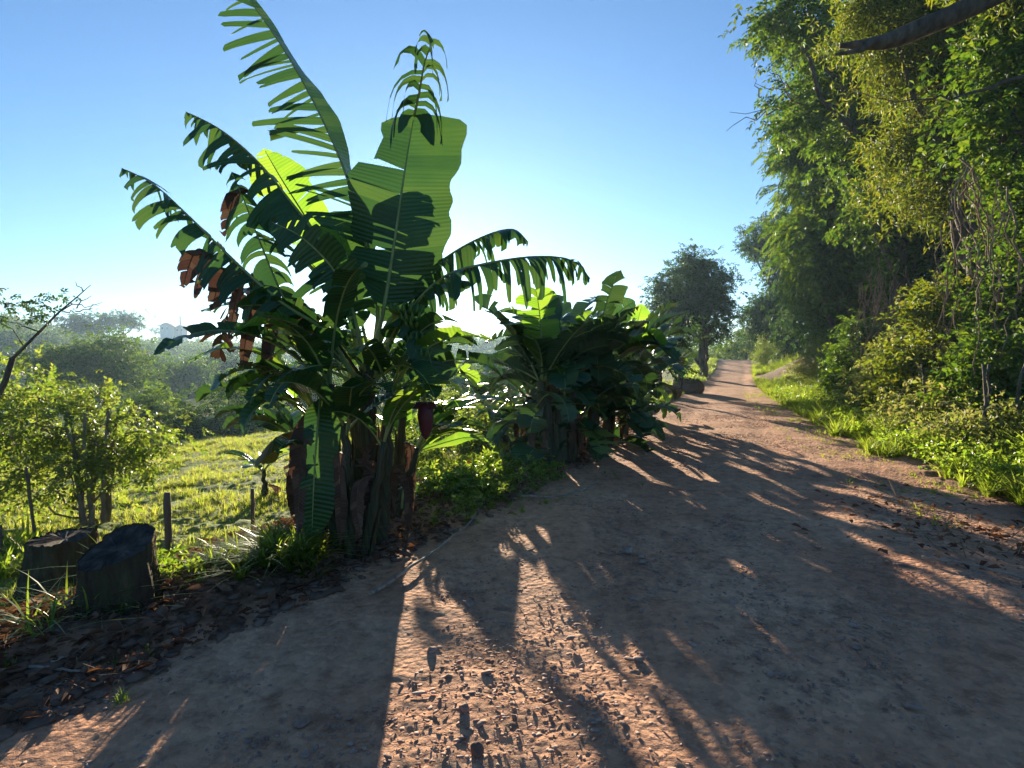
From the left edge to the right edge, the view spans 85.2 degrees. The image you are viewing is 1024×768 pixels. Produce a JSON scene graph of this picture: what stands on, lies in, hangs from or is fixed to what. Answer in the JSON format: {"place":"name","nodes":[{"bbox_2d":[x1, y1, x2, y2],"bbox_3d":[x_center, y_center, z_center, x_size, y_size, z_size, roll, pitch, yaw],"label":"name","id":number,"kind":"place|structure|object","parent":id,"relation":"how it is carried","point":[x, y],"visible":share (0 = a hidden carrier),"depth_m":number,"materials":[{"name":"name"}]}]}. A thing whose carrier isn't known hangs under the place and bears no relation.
{"place":"outdoors","nodes":[
{"label":"outdoors","id":0,"kind":"place"},
{"bbox_2d":[0,378,670,609],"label":"field grass","id":1,"kind":"structure","parent":0,"point":[223,444],"depth_m":9.68,"materials":[{"name":"green plant"}]},
{"bbox_2d":[0,0,924,346],"label":"sky","id":2,"kind":"structure","parent":0,"point":[598,133],"materials":[{"name":"blue"}]},
{"bbox_2d":[0,359,1023,767],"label":"dirt road","id":3,"kind":"structure","parent":0,"point":[374,651],"depth_m":3.06,"materials":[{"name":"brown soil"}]},
{"bbox_2d":[6,684,45,708],"bbox_3d":[-2.208,1.429,2.525,0.133,0.080,0.169,0,3,7],"label":"rock","id":4,"kind":"object","parent":3,"relation":"on","point":[35,697],"visible":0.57,"depth_m":2.52,"materials":[{"name":"stone"}]},
{"bbox_2d":[294,717,309,727],"bbox_3d":[-0.898,1.450,2.383,0.048,0.025,0.070,15,2,35],"label":"rock","id":5,"kind":"object","parent":3,"relation":"on","point":[302,722],"visible":1,"depth_m":2.37,"materials":[{"name":"grey stone"}]},
{"bbox_2d":[0,441,624,740],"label":"verge rubble","id":6,"kind":"object","parent":3,"relation":"on","point":[275,607],"visible":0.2,"depth_m":3.21,"materials":[{"name":"brown stone"}]},
{"bbox_2d":[2,467,644,705],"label":"verge seedlings","id":7,"kind":"object","parent":3,"relation":"on","point":[545,501],"visible":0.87,"depth_m":2.79,"materials":[{"name":"green plant"}]},
{"bbox_2d":[256,358,433,559],"bbox_3d":[-1.298,0.621,4.033,1.363,1.619,0.983,0,3,0],"label":"banana plant","id":8,"kind":"object","parent":3,"relation":"on","point":[350,391],"visible":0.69,"depth_m":4.19,"materials":[{"name":"green plant"}]},
{"bbox_2d":[329,381,449,560],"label":"banana plant","id":9,"kind":"object","parent":3,"relation":"on","point":[393,408],"visible":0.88,"depth_m":4.16,"materials":[{"name":"green plant"}]},
{"bbox_2d":[344,312,502,545],"bbox_3d":[-0.765,0.424,4.536,1.156,1.958,1.642,-1,3,-18],"label":"banana plant","id":10,"kind":"object","parent":3,"relation":"on","point":[375,354],"visible":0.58,"depth_m":4.42,"materials":[{"name":"green plant"}]},
{"bbox_2d":[371,506,479,594],"bbox_3d":[-0.550,1.290,4.696,0.129,0.038,2.335,1,3,15],"label":"stick","id":11,"kind":"object","parent":3,"relation":"on","point":[384,585],"visible":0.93,"depth_m":4.04,"materials":[{"name":"wood"}]},
{"bbox_2d":[396,472,530,525],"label":"verge weeds","id":12,"kind":"object","parent":3,"relation":"on","point":[459,507],"visible":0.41,"depth_m":5.64,"materials":[{"name":"green plant"}]},
{"bbox_2d":[470,741,483,758],"bbox_3d":[-0.138,1.444,2.202,0.053,0.058,0.068,-10,10,-20],"label":"rock","id":13,"kind":"object","parent":3,"relation":"on","point":[477,749],"visible":1,"depth_m":2.18,"materials":[{"name":"stone"}]},
{"bbox_2d":[518,479,600,497],"bbox_3d":[0.744,1.194,6.291,1.337,0.059,0.530,-2,3,-39],"label":"stick","id":14,"kind":"object","parent":3,"relation":"on","point":[569,493],"visible":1,"depth_m":6.05,"materials":[{"name":"wood"}]},
{"bbox_2d":[742,390,995,527],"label":"edge weeds","id":15,"kind":"object","parent":3,"relation":"on","point":[876,452],"visible":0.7,"depth_m":8.65,"materials":[{"name":"green plant"}]},
{"bbox_2d":[792,484,1023,587],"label":"leaf litter","id":16,"kind":"object","parent":3,"relation":"on","point":[995,529],"visible":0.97,"depth_m":4.86,"materials":[{"name":"plant"}]},
{"bbox_2d":[844,477,1023,561],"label":"straw","id":17,"kind":"object","parent":3,"relation":"on","point":[979,543],"visible":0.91,"depth_m":4.86,"materials":[{"name":"plant"}]},
{"bbox_2d":[883,538,1023,553],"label":"stick","id":18,"kind":"object","parent":3,"relation":"on","point":[941,546],"visible":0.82,"depth_m":4.50,"materials":[{"name":"wood"}]},
{"bbox_2d":[922,556,1023,577],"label":"stick","id":19,"kind":"object","parent":3,"relation":"on","point":[943,560],"visible":1,"depth_m":4.11,"materials":[{"name":"wood"}]},
{"bbox_2d":[0,324,1023,683],"bbox_3d":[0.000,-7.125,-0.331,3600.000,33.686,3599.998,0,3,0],"label":"ground","id":20,"kind":"structure","parent":0,"point":[1006,508],"depth_m":7.47,"materials":[{"name":"green plant"}]},
{"bbox_2d":[24,467,35,532],"bbox_3d":[-5.762,1.561,6.693,0.151,1.141,0.046,0,3,5],"label":"fence post","id":21,"kind":"object","parent":20,"relation":"on","point":[29,493],"visible":0.81,"depth_m":6.67,"materials":[{"name":"brown wood"}]},
{"bbox_2d":[0,516,80,580],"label":"weeds","id":22,"kind":"object","parent":20,"relation":"on","point":[13,549],"visible":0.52,"depth_m":6.17,"materials":[{"name":"green plant"}]},
{"bbox_2d":[0,281,101,398],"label":"tree","id":23,"kind":"object","parent":20,"relation":"on","point":[9,368],"visible":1,"depth_m":7.20,"materials":[{"name":"green plant"}]},
{"bbox_2d":[10,526,99,604],"bbox_3d":[-3.937,1.610,4.951,0.812,0.732,0.781,0,3,0],"label":"tree stump","id":24,"kind":"object","parent":20,"relation":"on","point":[52,551],"visible":0.59,"depth_m":4.75,"materials":[{"name":"brown wood"}]},
{"bbox_2d":[38,308,104,342],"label":"skyline tree","id":25,"kind":"object","parent":20,"relation":"on","point":[71,321],"visible":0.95,"depth_m":168.69,"materials":[{"name":"green plant"}]},
{"bbox_2d":[4,314,173,407],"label":"valley tree","id":26,"kind":"object","parent":20,"relation":"on","point":[80,362],"visible":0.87,"depth_m":50.60,"materials":[{"name":"green plant"}]},
{"bbox_2d":[67,308,121,339],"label":"skyline tree","id":27,"kind":"object","parent":20,"relation":"on","point":[98,327],"visible":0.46,"depth_m":172.65,"materials":[{"name":"green plant"}]},
{"bbox_2d":[0,536,201,645],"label":"grass","id":28,"kind":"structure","parent":20,"relation":"on","point":[52,614],"depth_m":3.10,"materials":[{"name":"green plant"}]},
{"bbox_2d":[0,341,214,527],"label":"bush","id":29,"kind":"object","parent":20,"relation":"on","point":[102,454],"visible":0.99,"depth_m":7.58,"materials":[{"name":"green plant"}]},
{"bbox_2d":[72,522,165,618],"bbox_3d":[-2.368,1.169,3.343,0.508,0.554,0.466,1,3,27],"label":"tree stump","id":30,"kind":"object","parent":20,"relation":"on","point":[119,559],"visible":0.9,"depth_m":3.26,"materials":[{"name":"brown wood"}]},
{"bbox_2d":[95,309,156,351],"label":"skyline tree","id":31,"kind":"object","parent":20,"relation":"on","point":[130,317],"visible":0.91,"depth_m":172.96,"materials":[{"name":"green plant"}]},
{"bbox_2d":[114,381,208,433],"bbox_3d":[-18.523,1.806,29.986,5.556,3.924,5.200,0,3,0],"label":"valley tree","id":32,"kind":"object","parent":20,"relation":"on","point":[157,400],"visible":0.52,"depth_m":29.22,"materials":[{"name":"green plant"}]},
{"bbox_2d":[156,606,168,616],"bbox_3d":[-2.038,1.331,3.245,0.067,0.089,0.087,2,-9,-32],"label":"rock","id":33,"kind":"object","parent":20,"relation":"on","point":[161,610],"visible":0.52,"depth_m":3.22,"materials":[{"name":"stone"}]},
{"bbox_2d":[159,323,175,339],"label":"house","id":34,"kind":"structure","parent":20,"relation":"on","point":[167,330],"depth_m":296.12,"materials":[{"name":"white paint"}]},
{"bbox_2d":[163,492,172,553],"bbox_3d":[-3.665,1.541,5.936,0.088,0.780,0.087,0,3,0],"label":"fence post","id":35,"kind":"object","parent":20,"relation":"on","point":[167,512],"visible":0.83,"depth_m":5.91,"materials":[{"name":"brown wood"}]},
{"bbox_2d":[128,346,230,399],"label":"valley tree","id":36,"kind":"object","parent":20,"relation":"on","point":[185,374],"visible":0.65,"depth_m":73.83,"materials":[{"name":"green plant"}]},
{"bbox_2d":[176,325,189,344],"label":"house","id":37,"kind":"structure","parent":20,"relation":"on","point":[183,331],"depth_m":301.11,"materials":[{"name":"white paint"}]},
{"bbox_2d":[162,393,258,440],"bbox_3d":[-13.907,2.444,25.916,4.672,4.083,3.851,0,3,0],"label":"valley tree","id":38,"kind":"object","parent":20,"relation":"on","point":[215,426],"visible":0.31,"depth_m":25.37,"materials":[{"name":"green plant"}]},
{"bbox_2d":[187,348,256,387],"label":"valley tree","id":39,"kind":"object","parent":20,"relation":"on","point":[230,363],"visible":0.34,"depth_m":88.89,"materials":[{"name":"green plant"}]},
{"bbox_2d":[196,367,301,428],"bbox_3d":[-14.467,1.331,30.741,8.336,4.506,4.977,2,3,34],"label":"valley tree","id":40,"kind":"object","parent":20,"relation":"on","point":[236,396],"visible":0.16,"depth_m":31.39,"materials":[{"name":"green plant"}]},
{"bbox_2d":[250,488,255,528],"bbox_3d":[-3.026,1.538,6.509,0.063,0.640,0.064,0,3,0],"label":"fence post","id":41,"kind":"object","parent":20,"relation":"on","point":[252,497],"visible":0.78,"depth_m":6.48,"materials":[{"name":"grey wood"}]},
{"bbox_2d":[0,310,510,410],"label":"hillside wood","id":42,"kind":"object","parent":20,"relation":"on","point":[189,348],"visible":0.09,"depth_m":162.47,"materials":[{"name":"green plant"}]},
{"bbox_2d":[225,448,288,498],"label":"banana plant","id":43,"kind":"object","parent":20,"relation":"on","point":[265,485],"visible":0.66,"depth_m":8.70,"materials":[{"name":"green plant"}]},
{"bbox_2d":[213,384,302,517],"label":"banana plant","id":44,"kind":"object","parent":20,"relation":"on","point":[283,419],"visible":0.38,"depth_m":4.85,"materials":[{"name":"green plant"}]},
{"bbox_2d":[154,261,367,548],"bbox_3d":[-1.740,0.255,4.384,1.274,2.222,1.931,-1,3,-12],"label":"banana plant","id":45,"kind":"object","parent":20,"relation":"on","point":[306,345],"visible":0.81,"depth_m":4.06,"materials":[{"name":"green plant"}]},
{"bbox_2d":[188,342,340,535],"bbox_3d":[-1.934,0.506,4.547,1.414,1.693,1.122,2,4,42],"label":"banana plant","id":46,"kind":"object","parent":20,"relation":"on","point":[310,491],"visible":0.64,"depth_m":4.17,"materials":[{"name":"green plant"}]},
{"bbox_2d":[164,515,384,589],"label":"long grass","id":47,"kind":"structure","parent":20,"relation":"on","point":[266,548],"depth_m":3.97,"materials":[{"name":"plant"}]},
{"bbox_2d":[227,359,344,404],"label":"valley tree","id":48,"kind":"object","parent":20,"relation":"on","point":[314,395],"visible":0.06,"depth_m":47.49,"materials":[{"name":"green plant"}]},
{"bbox_2d":[0,449,588,718],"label":"straw","id":49,"kind":"object","parent":20,"relation":"on","point":[182,613],"visible":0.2,"depth_m":3.13,"materials":[{"name":"plant"}]},
{"bbox_2d":[0,417,632,731],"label":"leaf litter","id":50,"kind":"object","parent":20,"relation":"on","point":[23,716],"visible":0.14,"depth_m":3.15,"materials":[{"name":"brown plant"}]},
{"bbox_2d":[27,664,95,671],"bbox_3d":[-2.181,1.380,2.706,0.307,0.051,0.028,0,3,-6],"label":"stick","id":51,"kind":"object","parent":50,"relation":"on","point":[30,666],"visible":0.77,"depth_m":2.71,"materials":[{"name":"wood"}]},
{"bbox_2d":[288,308,391,460],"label":"banana plant","id":52,"kind":"object","parent":20,"relation":"on","point":[354,436],"visible":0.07,"depth_m":5.41,"materials":[{"name":"green plant"}]},
{"bbox_2d":[119,0,589,538],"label":"banana plant","id":53,"kind":"object","parent":20,"relation":"on","point":[401,216],"visible":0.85,"depth_m":4.49,"materials":[{"name":"green plant"}]},
{"bbox_2d":[156,441,569,587],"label":"verge herbs","id":54,"kind":"object","parent":20,"relation":"on","point":[438,477],"visible":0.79,"depth_m":6.11,"materials":[{"name":"green plant"}]},
{"bbox_2d":[337,372,390,404],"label":"valley tree","id":55,"kind":"object","parent":20,"relation":"on","point":[381,390],"visible":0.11,"depth_m":38.45,"materials":[{"name":"green plant"}]},
{"bbox_2d":[376,378,466,422],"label":"valley tree","id":56,"kind":"object","parent":20,"relation":"on","point":[455,394],"visible":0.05,"depth_m":21.73,"materials":[{"name":"green plant"}]},
{"bbox_2d":[377,368,482,505],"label":"banana plant","id":57,"kind":"object","parent":20,"relation":"on","point":[403,451],"visible":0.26,"depth_m":5.30,"materials":[{"name":"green plant"}]},
{"bbox_2d":[376,394,489,450],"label":"banana plant","id":58,"kind":"object","parent":20,"relation":"on","point":[457,438],"visible":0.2,"depth_m":7.19,"materials":[{"name":"green plant"}]},
{"bbox_2d":[390,395,504,519],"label":"banana plant","id":59,"kind":"object","parent":20,"relation":"on","point":[442,423],"visible":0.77,"depth_m":5.04,"materials":[{"name":"green plant"}]},
{"bbox_2d":[392,390,525,469],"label":"field scrub","id":60,"kind":"object","parent":20,"relation":"on","point":[413,433],"visible":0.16,"depth_m":12.35,"materials":[{"name":"green plant"}]},
{"bbox_2d":[428,360,503,396],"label":"valley tree","id":61,"kind":"object","parent":20,"relation":"on","point":[462,386],"visible":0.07,"depth_m":33.56,"materials":[{"name":"green plant"}]},
{"bbox_2d":[460,379,506,405],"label":"banana plant","id":62,"kind":"object","parent":20,"relation":"on","point":[496,393],"visible":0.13,"depth_m":17.96,"materials":[{"name":"green plant"}]},
{"bbox_2d":[443,365,525,444],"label":"banana plant","id":63,"kind":"object","parent":20,"relation":"on","point":[484,389],"visible":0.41,"depth_m":12.64,"materials":[{"name":"green plant"}]},
{"bbox_2d":[472,347,587,449],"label":"banana plant","id":64,"kind":"object","parent":20,"relation":"on","point":[503,411],"visible":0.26,"depth_m":8.77,"materials":[{"name":"green plant"}]},
{"bbox_2d":[462,287,614,469],"bbox_3d":[0.672,-0.057,7.809,2.140,2.661,2.023,3,4,45],"label":"banana plant","id":65,"kind":"object","parent":20,"relation":"on","point":[547,344],"visible":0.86,"depth_m":7.53,"materials":[{"name":"green plant"}]},
{"bbox_2d":[491,296,642,462],"bbox_3d":[0.821,-0.053,8.424,2.308,2.654,2.238,0,3,0],"label":"banana plant","id":66,"kind":"object","parent":20,"relation":"on","point":[599,443],"visible":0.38,"depth_m":8.12,"materials":[{"name":"green plant"}]},
{"bbox_2d":[486,287,649,463],"bbox_3d":[0.817,-0.091,8.509,2.398,2.710,2.557,0,3,0],"label":"banana plant","id":67,"kind":"object","parent":20,"relation":"on","point":[529,409],"visible":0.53,"depth_m":7.96,"materials":[{"name":"green plant"}]},
{"bbox_2d":[500,306,645,444],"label":"banana plant","id":68,"kind":"object","parent":20,"relation":"on","point":[638,368],"visible":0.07,"depth_m":9.66,"materials":[{"name":"green plant"}]},
{"bbox_2d":[501,270,672,457],"bbox_3d":[1.020,-0.192,9.412,2.661,3.276,2.529,-2,3,-39],"label":"banana plant","id":69,"kind":"object","parent":20,"relation":"on","point":[607,303],"visible":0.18,"depth_m":9.14,"materials":[{"name":"green plant"}]},
{"bbox_2d":[561,297,682,444],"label":"banana plant","id":70,"kind":"object","parent":20,"relation":"on","point":[641,423],"visible":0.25,"depth_m":9.87,"materials":[{"name":"green plant"}]},
{"bbox_2d":[601,301,688,434],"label":"banana plant","id":71,"kind":"object","parent":20,"relation":"on","point":[642,313],"visible":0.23,"depth_m":11.29,"materials":[{"name":"green plant"}]},
{"bbox_2d":[616,326,695,427],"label":"banana plant","id":72,"kind":"object","parent":20,"relation":"on","point":[647,355],"visible":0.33,"depth_m":12.57,"materials":[{"name":"green plant"}]},
{"bbox_2d":[643,347,696,412],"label":"banana plant","id":73,"kind":"object","parent":20,"relation":"on","point":[666,395],"visible":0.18,"depth_m":14.01,"materials":[{"name":"green plant"}]},
{"bbox_2d":[663,385,681,396],"bbox_3d":[6.222,0.316,22.182,0.965,0.636,1.154,2,6,-20],"label":"boulder","id":74,"kind":"object","parent":20,"relation":"on","point":[678,390],"visible":0.37,"depth_m":21.75,"materials":[{"name":"stone"}]},
{"bbox_2d":[658,309,715,388],"bbox_3d":[7.289,-1.335,24.407,3.521,3.856,3.268,0,3,0],"label":"roadside tree","id":75,"kind":"object","parent":20,"relation":"on","point":[681,343],"visible":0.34,"depth_m":24.27,"materials":[{"name":"green plant"}]},
{"bbox_2d":[672,377,704,393],"bbox_3d":[7.820,0.173,24.945,1.234,0.986,1.724,-2,3,-39],"label":"boulder","id":76,"kind":"object","parent":20,"relation":"on","point":[697,386],"visible":0.53,"depth_m":24.27,"materials":[{"name":"stone"}]},
{"bbox_2d":[637,238,765,377],"bbox_3d":[12.009,-4.904,37.314,8.123,9.450,9.431,0,3,0],"label":"roadside tree","id":77,"kind":"object","parent":20,"relation":"on","point":[694,290],"visible":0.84,"depth_m":35.23,"materials":[{"name":"green plant"}]},
{"bbox_2d":[670,328,808,364],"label":"roadside scrub","id":78,"kind":"object","parent":20,"relation":"on","point":[720,353],"visible":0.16,"depth_m":68.17,"materials":[{"name":"green plant"}]},
{"bbox_2d":[724,325,759,359],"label":"forest tree","id":79,"kind":"object","parent":20,"relation":"on","point":[735,346],"visible":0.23,"depth_m":65.64,"materials":[{"name":"green plant"}]},
{"bbox_2d":[748,332,781,364],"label":"shrub","id":80,"kind":"object","parent":20,"relation":"on","point":[763,356],"visible":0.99,"depth_m":43.96,"materials":[{"name":"green plant"}]},
{"bbox_2d":[730,207,801,358],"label":"forest tree","id":81,"kind":"object","parent":20,"relation":"on","point":[752,253],"visible":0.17,"depth_m":51.90,"materials":[{"name":"green plant"}]},
{"bbox_2d":[732,286,808,364],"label":"forest tree","id":82,"kind":"object","parent":20,"relation":"on","point":[755,316],"visible":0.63,"depth_m":47.39,"materials":[{"name":"green plant"}]},
{"bbox_2d":[753,160,817,356],"bbox_3d":[20.421,-9.265,36.909,7.729,16.796,8.756,1,3,28],"label":"forest tree","id":83,"kind":"object","parent":20,"relation":"on","point":[790,323],"visible":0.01,"depth_m":35.92,"materials":[{"name":"green plant"}]},
{"bbox_2d":[780,327,847,386],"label":"shrub","id":84,"kind":"object","parent":20,"relation":"on","point":[812,367],"visible":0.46,"depth_m":21.97,"materials":[{"name":"green plant"}]},
{"bbox_2d":[744,74,888,358],"bbox_3d":[13.627,-7.352,23.819,6.133,14.960,9.859,3,4,45],"label":"forest tree","id":85,"kind":"object","parent":20,"relation":"on","point":[821,285],"visible":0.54,"depth_m":22.80,"materials":[{"name":"green plant"}]},
{"bbox_2d":[717,0,965,329],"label":"forest tree","id":86,"kind":"object","parent":20,"relation":"on","point":[780,30],"visible":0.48,"depth_m":17.37,"materials":[{"name":"green plant"}]},
{"bbox_2d":[849,256,912,385],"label":"hanging vine","id":87,"kind":"object","parent":86,"relation":"hanging from","point":[875,311],"visible":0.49,"depth_m":15.85,"materials":[{"name":"brown plant"}]},
{"bbox_2d":[809,307,901,396],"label":"shrub","id":88,"kind":"object","parent":20,"relation":"on","point":[834,366],"visible":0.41,"depth_m":16.57,"materials":[{"name":"green plant"}]},
{"bbox_2d":[814,361,897,415],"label":"shrub","id":89,"kind":"object","parent":20,"relation":"on","point":[840,392],"visible":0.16,"depth_m":14.29,"materials":[{"name":"green plant"}]},
{"bbox_2d":[834,323,932,413],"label":"shrub","id":90,"kind":"object","parent":20,"relation":"on","point":[891,334],"visible":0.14,"depth_m":14.38,"materials":[{"name":"green plant"}]},
{"bbox_2d":[746,351,1023,505],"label":"verge grass","id":91,"kind":"structure","parent":20,"relation":"on","point":[1015,492],"depth_m":9.98,"materials":[{"name":"green plant"}]},
{"bbox_2d":[769,376,1023,490],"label":"ground weeds","id":92,"kind":"object","parent":20,"relation":"on","point":[968,457],"visible":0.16,"depth_m":8.04,"materials":[{"name":"green plant"}]},
{"bbox_2d":[844,104,956,360],"bbox_3d":[16.471,-6.010,20.994,7.945,14.002,6.679,0,3,0],"label":"forest tree","id":93,"kind":"object","parent":20,"relation":"on","point":[916,276],"visible":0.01,"depth_m":21.11,"materials":[{"name":"green plant"}]},
{"bbox_2d":[844,364,972,435],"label":"shrub","id":94,"kind":"object","parent":20,"relation":"on","point":[882,405],"visible":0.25,"depth_m":10.56,"materials":[{"name":"green plant"}]},
{"bbox_2d":[802,0,1023,352],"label":"forest tree","id":95,"kind":"object","parent":20,"relation":"on","point":[885,16],"visible":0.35,"depth_m":12.71,"materials":[{"name":"green plant"}]},
{"bbox_2d":[858,252,995,422],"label":"shrub","id":96,"kind":"object","parent":20,"relation":"on","point":[923,316],"visible":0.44,"depth_m":11.84,"materials":[{"name":"green plant"}]},
{"bbox_2d":[834,0,1023,102],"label":"forest tree","id":97,"kind":"object","parent":20,"relation":"on","point":[951,14],"visible":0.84,"depth_m":8.03,"materials":[{"name":"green plant"}]},
{"bbox_2d":[864,126,1023,335],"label":"forest tree","id":98,"kind":"object","parent":20,"relation":"on","point":[961,269],"depth_m":16.25,"materials":[{"name":"green plant"}]},
{"bbox_2d":[888,315,1012,426],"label":"shrub","id":99,"kind":"object","parent":20,"relation":"on","point":[929,382],"visible":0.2,"depth_m":10.44,"materials":[{"name":"green plant"}]},
{"bbox_2d":[894,0,1023,297],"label":"forest tree","id":100,"kind":"object","parent":20,"relation":"on","point":[996,57],"visible":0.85,"depth_m":9.78,"materials":[{"name":"green plant"}]},
{"bbox_2d":[932,154,1011,353],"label":"hanging vine","id":101,"kind":"object","parent":100,"relation":"hanging from","point":[976,180],"visible":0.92,"depth_m":9.54,"materials":[{"name":"brown plant"}]},
{"bbox_2d":[933,251,1023,396],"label":"hanging vine","id":102,"kind":"object","parent":100,"relation":"hanging from","point":[979,283],"visible":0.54,"depth_m":9.48,"materials":[{"name":"brown plant"}]},
{"bbox_2d":[981,179,1023,358],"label":"hanging vine","id":103,"kind":"object","parent":100,"relation":"hanging from","point":[1005,228],"visible":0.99,"depth_m":8.88,"materials":[{"name":"brown plant"}]},
{"bbox_2d":[894,364,1023,460],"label":"shrub","id":104,"kind":"object","parent":20,"relation":"on","point":[981,425],"visible":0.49,"depth_m":8.35,"materials":[{"name":"green plant"}]},
{"bbox_2d":[916,267,1023,422],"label":"shrub","id":105,"kind":"object","parent":20,"relation":"on","point":[1010,361],"visible":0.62,"depth_m":9.48,"materials":[{"name":"green plant"}]},
{"bbox_2d":[652,356,718,402],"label":"verge grass","id":106,"kind":"structure","parent":0,"point":[712,364],"depth_m":40.17,"materials":[{"name":"plant"}]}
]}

